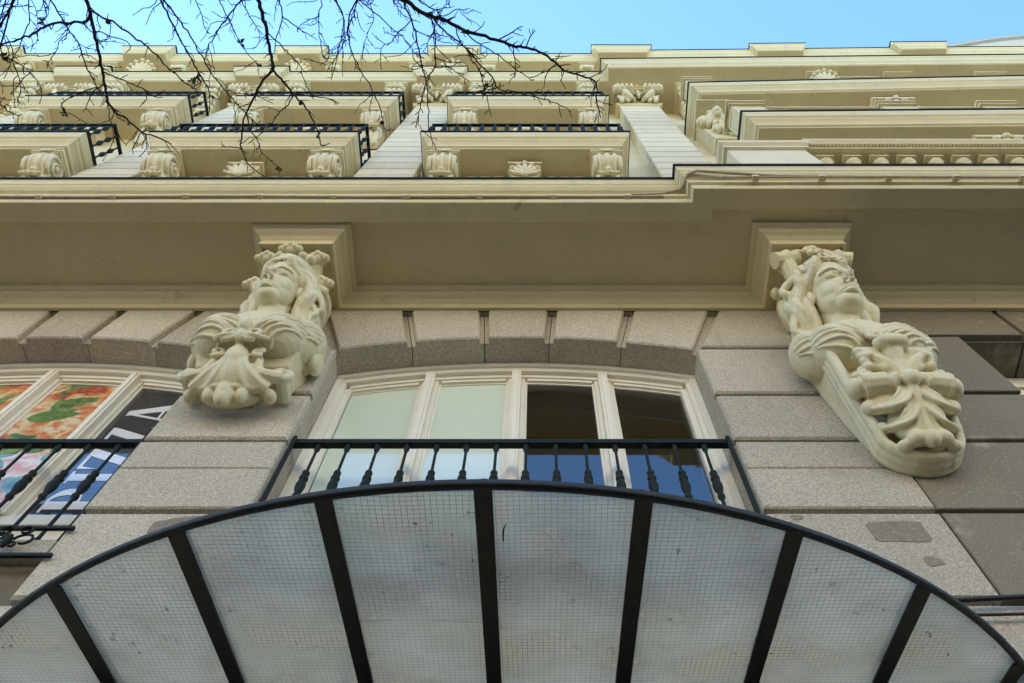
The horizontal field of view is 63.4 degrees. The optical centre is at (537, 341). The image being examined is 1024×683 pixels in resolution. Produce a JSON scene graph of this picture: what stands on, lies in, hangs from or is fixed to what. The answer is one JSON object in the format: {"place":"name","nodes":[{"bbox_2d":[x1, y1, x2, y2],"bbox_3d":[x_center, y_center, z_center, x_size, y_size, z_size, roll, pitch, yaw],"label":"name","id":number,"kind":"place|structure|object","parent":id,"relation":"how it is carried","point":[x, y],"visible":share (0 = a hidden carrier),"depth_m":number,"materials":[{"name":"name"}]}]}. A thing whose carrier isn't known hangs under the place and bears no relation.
{"place":"outdoors","nodes":[
{"label":"outdoors","id":0,"kind":"place"},
{"bbox_2d":[0,0,610,176],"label":"bare tree","id":1,"kind":"object","parent":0,"point":[90,10],"visible":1,"depth_m":4.28,"materials":[{"name":"brown plant"}]},
{"bbox_2d":[0,35,1023,659],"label":"apartment building","id":2,"kind":"structure","parent":0,"point":[554,319],"depth_m":6.67,"materials":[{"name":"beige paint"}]},
{"bbox_2d":[0,385,31,410],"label":"window poster","id":3,"kind":"object","parent":2,"relation":"attached to","point":[9,394],"depth_m":6.05,"materials":[{"name":"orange paper"}]},
{"bbox_2d":[0,385,117,502],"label":"window poster","id":4,"kind":"object","parent":2,"relation":"attached to","point":[62,411],"depth_m":5.65,"materials":[{"name":"multicoloured paper"}]},
{"bbox_2d":[0,436,146,557],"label":"window railing","id":5,"kind":"object","parent":2,"relation":"attached to","point":[57,446],"depth_m":4.57,"materials":[{"name":"black metal"}]},
{"bbox_2d":[0,363,183,564],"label":"window","id":6,"kind":"structure","parent":2,"relation":"in","point":[44,378],"depth_m":5.80,"materials":[{"name":"beige paint"}]},
{"bbox_2d":[28,389,182,514],"bbox_3d":[-2.670,0.668,5.389,0.498,1.596,0.007,0,-66,0],"label":"window poster","id":7,"kind":"object","parent":2,"relation":"attached to","point":[143,412],"depth_m":5.29,"materials":[{"name":"paper"}]},
{"bbox_2d":[176,241,335,408],"bbox_3d":[-1.885,-0.186,5.780,0.899,2.073,0.623,0,-66,0],"label":"bust sculpture","id":8,"kind":"object","parent":2,"relation":"attached to","point":[267,344],"visible":1,"depth_m":5.36,"materials":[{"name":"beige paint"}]},
{"bbox_2d":[0,194,663,199],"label":"cable","id":9,"kind":"object","parent":2,"relation":"attached to","point":[330,196],"visible":0.98,"depth_m":6.57,"materials":[{"name":"beige paint"}]},
{"bbox_2d":[259,436,760,513],"bbox_3d":[-0.157,0.796,4.404,2.738,1.193,0.157,0,-66,0],"label":"window railing","id":10,"kind":"object","parent":2,"relation":"attached to","point":[496,445],"depth_m":4.91,"materials":[{"name":"black metal"}]},
{"bbox_2d":[0,479,1023,682],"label":"glass canopy","id":11,"kind":"object","parent":2,"relation":"attached to","point":[432,581],"visible":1,"depth_m":2.71,"materials":[{"name":"white glass"}]},
{"bbox_2d":[278,363,745,509],"bbox_3d":[-0.157,0.675,5.133,2.618,2.538,0.418,0,-66,0],"label":"window","id":12,"kind":"structure","parent":2,"relation":"in","point":[475,400],"depth_m":5.70,"materials":[{"name":"beige paint"}]},
{"bbox_2d":[631,169,1017,194],"bbox_3d":[3.124,-1.266,6.609,4.752,0.125,0.197,0,-66,0],"label":"cable","id":13,"kind":"object","parent":2,"relation":"attached to","point":[709,171],"visible":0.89,"depth_m":6.58,"materials":[{"name":"beige plastic"}]},
{"bbox_2d":[768,245,965,477],"bbox_3d":[2.143,-0.081,5.535,0.949,2.608,0.709,0,-66,0],"label":"bust sculpture","id":14,"kind":"object","parent":2,"relation":"attached to","point":[889,393],"visible":1,"depth_m":4.92,"materials":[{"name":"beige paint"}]},
{"bbox_2d":[722,174,1023,180],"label":"cable","id":15,"kind":"object","parent":2,"relation":"attached to","point":[823,177],"visible":1,"depth_m":6.51,"materials":[{"name":"beige paint"}]},
{"bbox_2d":[955,594,1023,602],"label":"cable","id":16,"kind":"object","parent":2,"relation":"attached to","point":[991,598],"visible":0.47,"depth_m":3.54,"materials":[{"name":"black rubber"}]},
{"bbox_2d":[976,612,1023,616],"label":"cable","id":17,"kind":"object","parent":2,"relation":"attached to","point":[1002,614],"visible":0.47,"depth_m":3.47,"materials":[{"name":"black rubber"}]},
{"bbox_2d":[1006,378,1023,394],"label":"window","id":18,"kind":"structure","parent":2,"relation":"in","point":[1018,382],"depth_m":6.30,"materials":[{"name":"beige paint"}]},
{"bbox_2d":[0,0,1023,52],"label":"sky","id":19,"kind":"structure","parent":0,"point":[563,26],"materials":[{"name":"blue"}]}
]}

